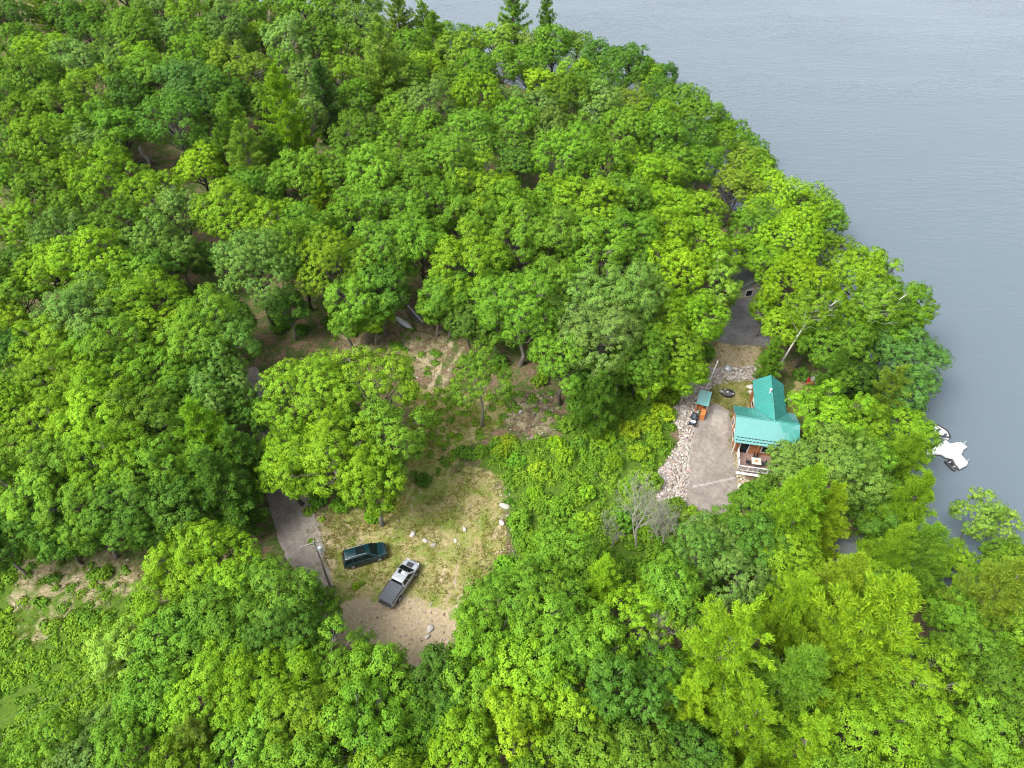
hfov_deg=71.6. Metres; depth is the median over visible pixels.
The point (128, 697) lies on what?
broadleaf tree
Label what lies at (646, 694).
broadleaf tree
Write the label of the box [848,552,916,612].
broadleaf tree
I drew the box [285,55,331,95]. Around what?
broadleaf tree
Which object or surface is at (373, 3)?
broadleaf tree
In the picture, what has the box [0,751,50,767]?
broadleaf tree
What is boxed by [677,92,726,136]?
broadleaf tree
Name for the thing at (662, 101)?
broadleaf tree
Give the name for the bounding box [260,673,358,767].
broadleaf tree
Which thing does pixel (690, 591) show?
broadleaf tree
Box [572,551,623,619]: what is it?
hemlock tree
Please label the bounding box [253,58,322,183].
pine tree
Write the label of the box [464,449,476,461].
shrub
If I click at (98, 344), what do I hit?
broadleaf tree
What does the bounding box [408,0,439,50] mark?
pine tree
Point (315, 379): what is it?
broadleaf tree
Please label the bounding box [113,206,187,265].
broadleaf tree
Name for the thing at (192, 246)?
broadleaf tree
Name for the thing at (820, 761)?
broadleaf tree
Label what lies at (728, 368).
boulder
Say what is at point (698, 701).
pine tree
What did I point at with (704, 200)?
broadleaf tree
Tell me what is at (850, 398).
shrub
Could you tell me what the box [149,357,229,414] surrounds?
broadleaf tree
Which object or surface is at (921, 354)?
broadleaf tree
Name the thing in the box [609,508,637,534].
shrub
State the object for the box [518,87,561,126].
broadleaf tree
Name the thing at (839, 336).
broadleaf tree
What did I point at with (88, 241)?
broadleaf tree
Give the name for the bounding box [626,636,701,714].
broadleaf tree
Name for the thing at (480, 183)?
broadleaf tree
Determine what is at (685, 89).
broadleaf tree
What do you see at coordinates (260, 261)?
broadleaf tree
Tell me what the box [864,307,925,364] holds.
broadleaf tree
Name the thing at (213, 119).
broadleaf tree
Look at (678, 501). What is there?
shrub
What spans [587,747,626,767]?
broadleaf tree
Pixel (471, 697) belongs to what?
broadleaf tree
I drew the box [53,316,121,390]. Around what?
broadleaf tree
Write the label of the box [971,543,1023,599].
broadleaf tree
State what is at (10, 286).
broadleaf tree
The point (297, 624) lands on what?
broadleaf tree
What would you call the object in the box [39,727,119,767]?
broadleaf tree
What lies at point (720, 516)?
broadleaf tree
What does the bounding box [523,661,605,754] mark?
broadleaf tree
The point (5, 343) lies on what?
broadleaf tree
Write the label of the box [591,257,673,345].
broadleaf tree
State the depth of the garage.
111.06 m
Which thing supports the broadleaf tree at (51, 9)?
on the ground at (284, 344)
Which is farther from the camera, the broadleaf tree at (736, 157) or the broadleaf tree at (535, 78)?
the broadleaf tree at (535, 78)
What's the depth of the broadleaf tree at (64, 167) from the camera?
106.32 m
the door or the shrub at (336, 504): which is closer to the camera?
the shrub at (336, 504)
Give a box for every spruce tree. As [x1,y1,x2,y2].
[496,0,532,51]
[532,0,559,56]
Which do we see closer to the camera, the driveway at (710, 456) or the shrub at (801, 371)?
the driveway at (710, 456)
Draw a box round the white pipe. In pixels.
[407,305,422,322]
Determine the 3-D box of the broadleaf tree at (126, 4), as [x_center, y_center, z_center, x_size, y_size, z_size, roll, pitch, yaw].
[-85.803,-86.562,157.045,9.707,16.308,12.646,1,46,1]
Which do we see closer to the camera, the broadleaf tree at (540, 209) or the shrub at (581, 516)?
the shrub at (581, 516)
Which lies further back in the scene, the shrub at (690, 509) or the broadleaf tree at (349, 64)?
the broadleaf tree at (349, 64)
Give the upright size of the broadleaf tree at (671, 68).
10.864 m
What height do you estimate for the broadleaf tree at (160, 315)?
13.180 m
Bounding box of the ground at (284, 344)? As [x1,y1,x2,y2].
[0,0,1023,767]
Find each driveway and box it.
[688,403,737,525]
[712,298,769,345]
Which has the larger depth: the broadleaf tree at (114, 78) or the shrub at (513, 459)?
the broadleaf tree at (114, 78)
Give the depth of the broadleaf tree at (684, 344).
84.47 m
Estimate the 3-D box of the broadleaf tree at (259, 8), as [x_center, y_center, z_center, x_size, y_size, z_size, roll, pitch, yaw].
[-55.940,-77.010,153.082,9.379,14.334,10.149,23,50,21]
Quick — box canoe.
[396,317,411,329]
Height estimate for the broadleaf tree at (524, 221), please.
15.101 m
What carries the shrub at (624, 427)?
on the ground at (284, 344)
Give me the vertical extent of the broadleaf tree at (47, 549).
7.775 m
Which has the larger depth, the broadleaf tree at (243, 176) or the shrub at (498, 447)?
the broadleaf tree at (243, 176)
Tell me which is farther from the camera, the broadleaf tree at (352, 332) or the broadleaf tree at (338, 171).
the broadleaf tree at (338, 171)
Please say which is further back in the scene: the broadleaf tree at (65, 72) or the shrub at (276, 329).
the broadleaf tree at (65, 72)
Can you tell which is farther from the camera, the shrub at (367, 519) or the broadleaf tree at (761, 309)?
the broadleaf tree at (761, 309)
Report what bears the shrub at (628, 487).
on the ground at (284, 344)
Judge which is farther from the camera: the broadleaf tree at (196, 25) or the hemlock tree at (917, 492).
the broadleaf tree at (196, 25)
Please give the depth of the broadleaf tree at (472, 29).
167.21 m
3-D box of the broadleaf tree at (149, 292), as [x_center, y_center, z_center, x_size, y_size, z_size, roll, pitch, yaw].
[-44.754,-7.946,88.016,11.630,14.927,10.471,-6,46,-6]
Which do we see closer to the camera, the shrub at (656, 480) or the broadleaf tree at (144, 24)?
the shrub at (656, 480)
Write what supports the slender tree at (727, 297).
on the ground at (284, 344)
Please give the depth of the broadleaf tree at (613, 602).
60.72 m
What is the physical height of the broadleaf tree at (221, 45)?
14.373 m
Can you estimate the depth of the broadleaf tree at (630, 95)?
137.18 m
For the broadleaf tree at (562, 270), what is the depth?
87.73 m
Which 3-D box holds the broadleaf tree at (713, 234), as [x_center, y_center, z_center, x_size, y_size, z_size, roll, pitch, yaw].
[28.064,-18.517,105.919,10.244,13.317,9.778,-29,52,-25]
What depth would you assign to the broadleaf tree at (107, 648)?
59.05 m
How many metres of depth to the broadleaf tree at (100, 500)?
66.11 m
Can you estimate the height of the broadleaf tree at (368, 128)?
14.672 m
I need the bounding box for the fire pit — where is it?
[719,389,734,397]
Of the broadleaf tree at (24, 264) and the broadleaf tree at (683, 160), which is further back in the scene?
the broadleaf tree at (683, 160)
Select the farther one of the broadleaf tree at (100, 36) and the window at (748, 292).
the broadleaf tree at (100, 36)
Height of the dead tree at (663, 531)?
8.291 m
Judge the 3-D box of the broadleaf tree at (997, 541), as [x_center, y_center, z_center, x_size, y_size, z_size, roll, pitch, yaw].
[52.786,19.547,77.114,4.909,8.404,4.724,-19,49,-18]
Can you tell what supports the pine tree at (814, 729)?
on the ground at (284, 344)
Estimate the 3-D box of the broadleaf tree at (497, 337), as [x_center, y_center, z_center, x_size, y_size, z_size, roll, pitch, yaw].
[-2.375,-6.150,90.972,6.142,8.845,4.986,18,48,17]
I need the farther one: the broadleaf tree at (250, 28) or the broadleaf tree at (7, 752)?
the broadleaf tree at (250, 28)
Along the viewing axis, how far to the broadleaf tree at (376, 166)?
102.49 m
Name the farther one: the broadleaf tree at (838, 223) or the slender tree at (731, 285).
the broadleaf tree at (838, 223)
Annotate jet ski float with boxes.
[944,459,958,470]
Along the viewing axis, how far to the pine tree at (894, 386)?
87.25 m
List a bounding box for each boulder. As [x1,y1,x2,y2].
[426,624,433,632]
[499,503,509,509]
[724,365,732,371]
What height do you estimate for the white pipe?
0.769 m
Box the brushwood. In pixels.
[10,312,563,645]
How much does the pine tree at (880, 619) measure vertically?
23.385 m
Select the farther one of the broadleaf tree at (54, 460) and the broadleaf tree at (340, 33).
the broadleaf tree at (340, 33)
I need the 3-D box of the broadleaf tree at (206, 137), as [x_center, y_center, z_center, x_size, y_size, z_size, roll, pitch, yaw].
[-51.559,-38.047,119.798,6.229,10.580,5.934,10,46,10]
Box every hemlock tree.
[187,444,271,549]
[304,58,351,147]
[570,368,620,439]
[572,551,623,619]
[732,640,835,749]
[744,459,833,576]
[752,335,784,378]
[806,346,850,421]
[810,479,851,567]
[813,549,871,638]
[847,468,939,567]
[851,518,917,581]
[874,431,930,487]
[878,520,955,612]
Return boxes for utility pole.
[300,540,333,594]
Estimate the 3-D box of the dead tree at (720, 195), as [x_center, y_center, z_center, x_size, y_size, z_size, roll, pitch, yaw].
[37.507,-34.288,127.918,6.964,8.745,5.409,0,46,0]
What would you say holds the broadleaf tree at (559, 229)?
on the ground at (284, 344)
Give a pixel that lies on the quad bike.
(694, 417)
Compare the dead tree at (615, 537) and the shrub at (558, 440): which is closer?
the dead tree at (615, 537)
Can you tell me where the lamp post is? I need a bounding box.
[705,361,718,390]
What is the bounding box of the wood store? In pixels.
[695,389,711,420]
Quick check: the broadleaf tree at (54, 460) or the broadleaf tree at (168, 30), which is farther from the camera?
the broadleaf tree at (168, 30)
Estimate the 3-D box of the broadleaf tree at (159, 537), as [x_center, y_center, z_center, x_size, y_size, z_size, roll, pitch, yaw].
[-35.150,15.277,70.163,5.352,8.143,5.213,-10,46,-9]
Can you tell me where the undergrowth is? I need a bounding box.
[0,305,743,762]
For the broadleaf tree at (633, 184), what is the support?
on the ground at (284, 344)
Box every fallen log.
[135,146,150,165]
[137,154,156,163]
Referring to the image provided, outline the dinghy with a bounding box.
[931,423,950,439]
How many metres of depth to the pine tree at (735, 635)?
54.34 m
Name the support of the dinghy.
on the lake water
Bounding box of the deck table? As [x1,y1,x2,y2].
[751,457,761,466]
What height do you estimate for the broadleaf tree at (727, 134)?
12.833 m
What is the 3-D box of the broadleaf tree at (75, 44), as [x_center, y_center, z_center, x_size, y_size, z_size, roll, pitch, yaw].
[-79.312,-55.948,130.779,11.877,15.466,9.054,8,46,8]
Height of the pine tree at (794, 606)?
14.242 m
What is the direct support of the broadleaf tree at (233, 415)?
on the ground at (284, 344)
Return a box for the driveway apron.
[712,409,727,435]
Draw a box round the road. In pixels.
[241,367,343,633]
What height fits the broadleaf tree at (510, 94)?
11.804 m
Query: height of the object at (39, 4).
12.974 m
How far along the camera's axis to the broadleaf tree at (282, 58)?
132.39 m
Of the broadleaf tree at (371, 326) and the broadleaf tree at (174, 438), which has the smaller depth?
the broadleaf tree at (174, 438)
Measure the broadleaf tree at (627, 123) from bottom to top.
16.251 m
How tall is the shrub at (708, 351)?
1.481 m
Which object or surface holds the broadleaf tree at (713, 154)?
on the ground at (284, 344)
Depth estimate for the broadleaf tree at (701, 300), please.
89.28 m
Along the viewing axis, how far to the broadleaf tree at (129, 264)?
91.04 m
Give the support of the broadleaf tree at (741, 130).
on the ground at (284, 344)
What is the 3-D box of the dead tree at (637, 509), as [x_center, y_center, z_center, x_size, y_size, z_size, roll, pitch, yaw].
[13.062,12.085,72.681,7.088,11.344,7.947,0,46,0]
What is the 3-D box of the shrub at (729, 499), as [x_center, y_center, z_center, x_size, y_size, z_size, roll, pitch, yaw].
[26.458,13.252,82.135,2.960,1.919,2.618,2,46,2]
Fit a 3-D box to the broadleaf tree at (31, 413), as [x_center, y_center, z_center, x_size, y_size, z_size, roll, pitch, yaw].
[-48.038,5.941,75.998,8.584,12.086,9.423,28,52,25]
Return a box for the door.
[739,443,749,452]
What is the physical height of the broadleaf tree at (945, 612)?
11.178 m
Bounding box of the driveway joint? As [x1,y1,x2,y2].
[692,477,735,487]
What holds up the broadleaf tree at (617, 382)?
on the ground at (284, 344)
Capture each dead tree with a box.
[595,600,693,675]
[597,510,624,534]
[608,468,677,546]
[608,530,622,546]
[641,494,698,544]
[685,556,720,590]
[708,181,736,214]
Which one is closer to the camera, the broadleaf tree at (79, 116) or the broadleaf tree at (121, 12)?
the broadleaf tree at (79, 116)
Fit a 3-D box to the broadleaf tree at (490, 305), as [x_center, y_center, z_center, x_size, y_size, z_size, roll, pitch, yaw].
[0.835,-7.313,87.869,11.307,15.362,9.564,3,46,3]
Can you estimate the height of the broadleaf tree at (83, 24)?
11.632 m
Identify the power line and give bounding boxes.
[1,548,297,721]
[6,546,304,733]
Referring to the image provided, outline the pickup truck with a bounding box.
[378,558,419,608]
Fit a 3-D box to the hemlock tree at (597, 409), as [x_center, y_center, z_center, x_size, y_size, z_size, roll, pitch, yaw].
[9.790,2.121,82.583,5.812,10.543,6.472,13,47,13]
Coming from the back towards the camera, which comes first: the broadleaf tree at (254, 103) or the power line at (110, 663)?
the broadleaf tree at (254, 103)
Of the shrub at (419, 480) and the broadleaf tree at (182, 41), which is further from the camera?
the broadleaf tree at (182, 41)
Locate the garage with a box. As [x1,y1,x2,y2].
[721,246,782,298]
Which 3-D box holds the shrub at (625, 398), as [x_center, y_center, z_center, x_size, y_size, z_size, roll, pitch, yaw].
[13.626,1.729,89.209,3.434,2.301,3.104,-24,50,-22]
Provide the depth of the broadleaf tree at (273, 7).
154.33 m
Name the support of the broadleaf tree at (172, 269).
on the ground at (284, 344)
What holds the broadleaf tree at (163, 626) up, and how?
on the ground at (284, 344)
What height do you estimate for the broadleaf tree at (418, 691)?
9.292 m
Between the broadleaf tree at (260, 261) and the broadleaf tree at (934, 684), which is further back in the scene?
the broadleaf tree at (260, 261)
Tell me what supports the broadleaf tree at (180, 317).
on the ground at (284, 344)
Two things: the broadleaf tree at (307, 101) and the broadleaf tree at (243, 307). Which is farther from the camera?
the broadleaf tree at (307, 101)
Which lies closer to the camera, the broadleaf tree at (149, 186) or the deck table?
the deck table
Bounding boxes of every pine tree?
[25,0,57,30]
[51,27,64,60]
[209,127,245,184]
[215,93,255,159]
[222,119,278,195]
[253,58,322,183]
[253,128,302,199]
[298,170,347,227]
[350,12,411,108]
[369,54,399,115]
[381,0,424,52]
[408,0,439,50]
[411,10,454,78]
[641,667,718,740]
[657,591,776,736]
[689,683,791,767]
[703,745,768,767]
[747,568,824,659]
[760,701,840,767]
[780,568,929,715]
[852,362,913,424]
[931,555,1023,656]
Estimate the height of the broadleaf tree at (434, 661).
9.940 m
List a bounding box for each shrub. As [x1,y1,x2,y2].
[95,566,113,581]
[180,284,198,296]
[268,322,291,333]
[291,323,310,335]
[307,492,327,508]
[320,314,336,328]
[328,496,349,513]
[352,582,358,589]
[363,511,378,523]
[414,471,432,487]
[453,444,471,458]
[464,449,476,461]
[484,571,505,589]
[489,353,508,367]
[490,444,508,459]
[493,555,515,578]
[500,433,515,445]
[505,507,532,531]
[506,452,525,469]
[516,532,538,556]
[522,440,536,452]
[525,486,543,501]
[527,459,551,480]
[530,372,548,388]
[538,514,565,528]
[546,494,571,516]
[547,435,565,451]
[555,415,574,432]
[555,446,574,464]
[565,394,581,411]
[571,511,598,533]
[577,483,595,503]
[590,428,615,449]
[603,453,623,470]
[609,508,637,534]
[612,388,633,408]
[615,420,640,442]
[617,477,637,495]
[627,443,651,461]
[630,387,656,405]
[636,413,661,434]
[637,468,664,493]
[646,431,666,448]
[648,402,675,422]
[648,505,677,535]
[657,387,679,403]
[665,496,687,515]
[678,504,700,523]
[696,344,715,358]
[727,490,751,508]
[755,468,781,488]
[791,366,810,381]
[842,387,857,399]
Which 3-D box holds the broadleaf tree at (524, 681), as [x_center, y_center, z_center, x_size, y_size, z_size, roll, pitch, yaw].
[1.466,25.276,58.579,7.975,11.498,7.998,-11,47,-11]
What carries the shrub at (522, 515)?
on the ground at (284, 344)
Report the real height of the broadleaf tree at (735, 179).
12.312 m
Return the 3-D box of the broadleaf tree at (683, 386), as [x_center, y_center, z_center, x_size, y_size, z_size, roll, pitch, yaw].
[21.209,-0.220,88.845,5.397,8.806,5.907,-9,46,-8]
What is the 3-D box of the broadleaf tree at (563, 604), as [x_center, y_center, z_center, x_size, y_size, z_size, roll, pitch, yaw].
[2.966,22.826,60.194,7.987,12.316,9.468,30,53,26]
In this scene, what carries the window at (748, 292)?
in the garage
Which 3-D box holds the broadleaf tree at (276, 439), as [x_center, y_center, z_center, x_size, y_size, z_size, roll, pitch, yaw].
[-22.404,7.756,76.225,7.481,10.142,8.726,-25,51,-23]
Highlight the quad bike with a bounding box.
[688,412,698,426]
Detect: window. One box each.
[745,289,753,296]
[760,446,767,452]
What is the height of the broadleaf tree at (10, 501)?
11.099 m
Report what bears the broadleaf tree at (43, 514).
on the ground at (284, 344)
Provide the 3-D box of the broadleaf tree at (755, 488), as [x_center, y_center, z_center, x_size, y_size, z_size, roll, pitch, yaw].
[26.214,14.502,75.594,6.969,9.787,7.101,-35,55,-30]
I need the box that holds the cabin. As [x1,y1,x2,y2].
[731,374,799,477]
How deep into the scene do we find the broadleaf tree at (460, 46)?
145.51 m
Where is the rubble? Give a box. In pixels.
[657,366,761,505]
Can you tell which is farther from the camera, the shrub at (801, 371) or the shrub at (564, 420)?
the shrub at (801, 371)
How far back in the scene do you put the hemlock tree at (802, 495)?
67.80 m
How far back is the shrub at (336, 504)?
76.40 m
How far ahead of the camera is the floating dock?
91.50 m
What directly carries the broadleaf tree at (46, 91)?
on the ground at (284, 344)
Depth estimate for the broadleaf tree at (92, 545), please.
67.54 m
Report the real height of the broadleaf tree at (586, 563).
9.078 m
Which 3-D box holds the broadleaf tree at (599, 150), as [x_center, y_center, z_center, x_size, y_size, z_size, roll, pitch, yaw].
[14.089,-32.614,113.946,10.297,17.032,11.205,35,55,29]
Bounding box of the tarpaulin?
[410,308,421,321]
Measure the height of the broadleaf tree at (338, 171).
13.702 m
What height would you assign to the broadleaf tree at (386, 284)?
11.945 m
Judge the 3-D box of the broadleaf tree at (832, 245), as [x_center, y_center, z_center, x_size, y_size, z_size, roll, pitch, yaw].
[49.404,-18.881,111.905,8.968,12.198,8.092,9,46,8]
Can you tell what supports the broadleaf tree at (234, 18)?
on the ground at (284, 344)
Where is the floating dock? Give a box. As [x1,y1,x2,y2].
[926,440,968,470]
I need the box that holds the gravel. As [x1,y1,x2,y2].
[17,313,562,665]
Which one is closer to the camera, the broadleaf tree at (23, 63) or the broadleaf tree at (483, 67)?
the broadleaf tree at (23, 63)
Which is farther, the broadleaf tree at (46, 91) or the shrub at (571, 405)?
the broadleaf tree at (46, 91)
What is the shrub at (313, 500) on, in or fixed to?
on the ground at (284, 344)
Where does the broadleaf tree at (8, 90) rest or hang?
on the ground at (284, 344)
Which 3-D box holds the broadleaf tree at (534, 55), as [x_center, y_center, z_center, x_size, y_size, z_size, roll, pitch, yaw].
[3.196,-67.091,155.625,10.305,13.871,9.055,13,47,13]
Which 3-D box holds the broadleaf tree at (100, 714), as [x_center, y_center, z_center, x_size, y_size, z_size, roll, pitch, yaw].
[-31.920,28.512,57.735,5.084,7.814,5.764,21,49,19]
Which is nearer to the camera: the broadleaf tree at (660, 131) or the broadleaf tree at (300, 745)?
the broadleaf tree at (300, 745)
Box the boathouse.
[823,529,867,564]
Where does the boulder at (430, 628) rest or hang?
on the ground at (284, 344)
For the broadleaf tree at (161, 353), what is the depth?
77.27 m
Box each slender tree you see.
[439,339,517,426]
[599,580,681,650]
[681,250,743,333]
[683,508,718,551]
[696,548,776,611]
[712,280,737,306]
[948,486,1009,541]
[974,504,1023,540]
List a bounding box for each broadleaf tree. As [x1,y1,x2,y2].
[0,0,39,33]
[0,20,44,56]
[0,53,33,123]
[0,53,67,114]
[0,82,28,128]
[0,89,51,162]
[0,119,46,191]
[0,157,46,223]
[0,195,52,249]
[0,243,44,309]
[0,261,9,329]
[0,271,46,330]
[0,299,32,330]
[0,324,48,385]
[0,326,8,362]
[0,356,56,405]
[0,378,53,441]
[0,424,56,491]
[0,450,12,506]
[0,459,67,540]
[0,497,77,560]
[0,528,28,576]
[0,733,38,767]
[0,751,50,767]
[3,114,79,193]
[4,391,93,470]
[6,310,79,376]
[8,164,78,230]
[8,345,107,427]
[9,31,85,84]
[9,705,91,767]
[11,240,87,310]
[15,426,107,509]
[22,205,89,256]
[25,79,92,130]
[26,270,139,345]
[33,468,130,550]
[33,511,83,564]
[35,0,92,52]
[38,350,147,425]
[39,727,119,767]
[40,140,105,191]
[44,187,107,231]
[44,225,128,313]
[46,37,103,97]
[46,107,96,146]
[47,68,82,98]
[47,122,122,193]
[47,384,140,463]
[52,421,161,511]
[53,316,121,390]
[59,63,123,108]
[59,508,119,558]
[63,11,104,48]
[66,95,121,134]
[66,140,157,230]
[74,0,120,53]
[74,308,159,401]
[75,460,178,551]
[77,691,144,759]
[79,192,146,272]
[81,612,159,684]
[83,699,162,767]
[86,23,138,65]
[88,263,194,341]
[89,127,133,194]
[92,105,147,172]
[93,43,142,92]
[93,383,185,467]
[100,248,168,300]
[102,0,133,7]
[102,0,156,39]
[104,68,155,136]
[110,431,197,515]
[111,169,187,241]
[111,654,202,746]
[112,40,161,93]
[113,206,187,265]
[114,9,164,51]
[115,303,218,363]
[117,337,193,428]
[119,49,181,131]
[125,509,177,556]
[125,601,240,683]
[128,244,187,310]
[129,545,221,645]
[131,473,212,543]
[133,86,206,176]
[138,402,191,459]
[139,0,185,44]
[140,734,218,767]
[141,517,251,603]
[147,16,191,57]
[147,182,205,242]
[148,432,233,509]
[149,221,204,291]
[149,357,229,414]
[150,282,247,376]
[152,56,226,134]
[155,633,275,755]
[158,572,281,671]
[161,32,230,80]
[163,0,223,32]
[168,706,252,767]
[171,139,227,203]
[172,13,230,57]
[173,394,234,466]
[178,359,252,424]
[182,64,249,118]
[184,308,261,391]
[184,531,285,632]
[186,124,215,179]
[186,240,224,289]
[188,176,265,265]
[196,2,258,81]
[197,89,245,138]
[199,36,246,80]
[201,0,241,47]
[205,634,331,738]
[207,687,293,767]
[210,225,304,327]
[210,380,258,433]
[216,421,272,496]
[217,298,258,346]
[218,165,286,216]
[223,46,273,121]
[223,553,330,648]
[230,0,272,59]
[236,396,273,434]
[236,594,330,683]
[237,197,300,259]
[238,82,280,128]
[242,18,283,56]
[245,432,277,472]
[251,348,363,455]
[253,439,327,505]
[255,0,299,52]
[257,731,344,767]
[258,10,315,87]
[258,286,311,340]
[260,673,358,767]
[261,144,330,209]
[262,46,303,94]
[262,411,337,481]
[265,218,336,311]
[266,405,384,510]
[274,199,335,286]
[276,0,330,59]
[279,611,378,725]
[284,92,328,158]
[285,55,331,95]
[288,578,344,639]
[294,14,343,65]
[294,223,384,306]
[304,145,378,227]
[309,0,357,65]
[310,673,416,767]
[319,39,365,103]
[321,344,423,441]
[322,268,391,344]
[324,24,366,88]
[325,107,390,157]
[325,182,394,257]
[327,298,366,348]
[329,1,386,59]
[330,0,361,24]
[330,393,438,490]
[334,444,407,526]
[335,77,374,113]
[336,641,414,736]
[339,218,413,290]
[340,141,403,240]
[341,741,434,767]
[349,260,411,336]
[355,0,384,19]
[356,118,422,177]
[356,298,396,344]
[360,181,439,246]
[360,689,442,767]
[376,52,429,96]
[376,91,424,136]
[378,146,455,202]
[387,206,452,289]
[390,27,430,83]
[394,676,468,766]
[397,641,477,713]
[398,73,455,137]
[400,107,447,155]
[403,49,444,107]
[403,175,470,267]
[414,289,449,336]
[416,130,487,235]
[416,268,472,337]
[421,705,501,767]
[424,657,508,733]
[425,217,512,315]
[427,19,462,52]
[430,62,474,118]
[431,106,504,183]
[433,28,487,75]
[439,190,506,270]
[442,301,490,355]
[446,148,523,225]
[446,600,524,690]
[448,262,524,338]
[448,564,544,639]
[449,68,504,142]
[454,47,496,85]
[456,22,483,49]
[460,684,560,767]
[473,20,516,83]
[473,268,564,366]
[475,302,515,357]
[477,176,537,249]
[477,630,575,738]
[483,33,530,104]
[484,198,554,274]
[488,95,540,168]
[491,84,531,145]
[493,145,541,188]
[497,588,596,696]
[499,552,589,639]
[500,736,574,767]
[506,43,548,99]
[510,28,544,83]
[514,181,562,251]
[517,252,584,335]
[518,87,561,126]
[519,202,586,278]
[523,67,556,99]
[523,518,591,581]
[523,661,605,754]
[526,104,570,181]
[526,325,599,405]
[529,120,597,183]
[530,171,585,220]
[531,22,574,71]
[536,702,631,767]
[541,67,593,125]
[541,532,605,592]
[544,261,638,356]
[545,595,636,684]
[546,110,610,164]
[550,174,631,263]
[551,212,636,276]
[553,56,595,118]
[555,293,643,378]
[557,649,640,742]
[561,29,594,63]
[563,134,636,216]
[564,360,595,396]
[570,55,626,119]
[571,78,623,132]
[581,36,622,78]
[587,203,664,273]
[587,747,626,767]
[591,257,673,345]
[593,103,649,170]
[596,720,685,767]
[598,172,654,225]
[600,343,641,392]
[603,673,682,759]
[604,41,654,96]
[607,321,676,396]
[610,149,684,208]
[611,83,651,144]
[623,57,663,97]
[626,180,698,248]
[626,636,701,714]
[628,97,684,155]
[628,204,692,290]
[629,556,706,631]
[630,357,672,405]
[632,288,703,349]
[637,104,689,177]
[637,549,695,607]
[638,235,708,313]
[641,72,678,118]
[647,321,709,392]
[648,142,712,197]
[649,718,735,767]
[654,82,710,139]
[655,60,679,83]
[656,188,728,244]
[659,288,731,350]
[665,114,717,185]
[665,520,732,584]
[667,215,730,290]
[668,353,709,405]
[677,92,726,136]
[678,144,725,190]
[690,520,749,580]
[701,119,747,175]
[703,235,744,284]
[706,163,766,226]
[707,110,737,139]
[710,504,745,533]
[717,511,794,580]
[721,119,752,145]
[724,479,790,539]
[725,141,765,194]
[725,196,783,250]
[731,133,769,156]
[734,146,778,174]
[737,232,798,297]
[740,159,786,202]
[742,167,816,232]
[747,294,780,336]
[748,201,825,277]
[748,524,832,597]
[754,245,840,326]
[760,306,806,351]
[765,439,814,489]
[777,419,894,507]
[779,180,845,229]
[784,378,878,457]
[786,323,826,367]
[795,317,877,389]
[802,200,850,245]
[802,676,939,767]
[807,748,896,767]
[809,230,857,290]
[813,292,870,358]
[818,353,882,398]
[823,429,901,505]
[824,242,904,330]
[831,392,892,459]
[845,470,912,537]
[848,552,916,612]
[855,321,889,353]
[855,631,975,735]
[863,280,939,361]
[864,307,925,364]
[869,683,991,767]
[872,326,955,389]
[878,363,941,414]
[882,405,943,461]
[891,737,989,767]
[921,586,1011,660]
[928,624,1023,718]
[934,537,980,589]
[942,683,1023,767]
[954,643,1023,747]
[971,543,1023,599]
[977,535,1023,561]
[979,737,1023,767]
[985,607,1023,678]
[1012,640,1023,662]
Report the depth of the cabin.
86.98 m
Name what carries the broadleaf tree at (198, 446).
on the ground at (284, 344)
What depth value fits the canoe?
98.23 m
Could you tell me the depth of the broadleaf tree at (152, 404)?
72.97 m
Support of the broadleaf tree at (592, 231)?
on the ground at (284, 344)
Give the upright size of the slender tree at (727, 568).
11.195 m
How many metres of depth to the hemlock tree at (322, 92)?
124.85 m
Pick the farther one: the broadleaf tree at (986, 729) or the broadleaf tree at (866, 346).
the broadleaf tree at (866, 346)
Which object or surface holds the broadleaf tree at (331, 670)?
on the ground at (284, 344)
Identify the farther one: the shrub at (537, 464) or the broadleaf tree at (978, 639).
the shrub at (537, 464)
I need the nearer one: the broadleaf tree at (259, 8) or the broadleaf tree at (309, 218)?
the broadleaf tree at (309, 218)
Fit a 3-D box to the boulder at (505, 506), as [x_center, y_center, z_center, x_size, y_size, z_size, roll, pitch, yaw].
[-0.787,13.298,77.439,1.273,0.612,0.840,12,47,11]
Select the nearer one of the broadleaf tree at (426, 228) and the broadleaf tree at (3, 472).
the broadleaf tree at (3, 472)
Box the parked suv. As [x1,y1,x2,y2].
[341,541,387,568]
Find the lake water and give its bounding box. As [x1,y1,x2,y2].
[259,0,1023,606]
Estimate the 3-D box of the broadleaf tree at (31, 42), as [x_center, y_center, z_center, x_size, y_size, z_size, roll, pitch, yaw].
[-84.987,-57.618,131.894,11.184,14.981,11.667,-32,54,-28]
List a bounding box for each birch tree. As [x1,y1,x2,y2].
[776,283,847,370]
[846,277,917,352]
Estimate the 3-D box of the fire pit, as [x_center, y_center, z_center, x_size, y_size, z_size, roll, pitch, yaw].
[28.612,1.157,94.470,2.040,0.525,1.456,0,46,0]
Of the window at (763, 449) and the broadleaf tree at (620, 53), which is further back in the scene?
the broadleaf tree at (620, 53)
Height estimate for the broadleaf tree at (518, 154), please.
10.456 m
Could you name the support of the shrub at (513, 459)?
on the ground at (284, 344)
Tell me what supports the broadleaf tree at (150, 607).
on the ground at (284, 344)
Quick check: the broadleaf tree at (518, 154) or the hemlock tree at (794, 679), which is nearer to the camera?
the hemlock tree at (794, 679)
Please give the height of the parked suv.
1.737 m
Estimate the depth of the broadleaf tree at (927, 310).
94.33 m

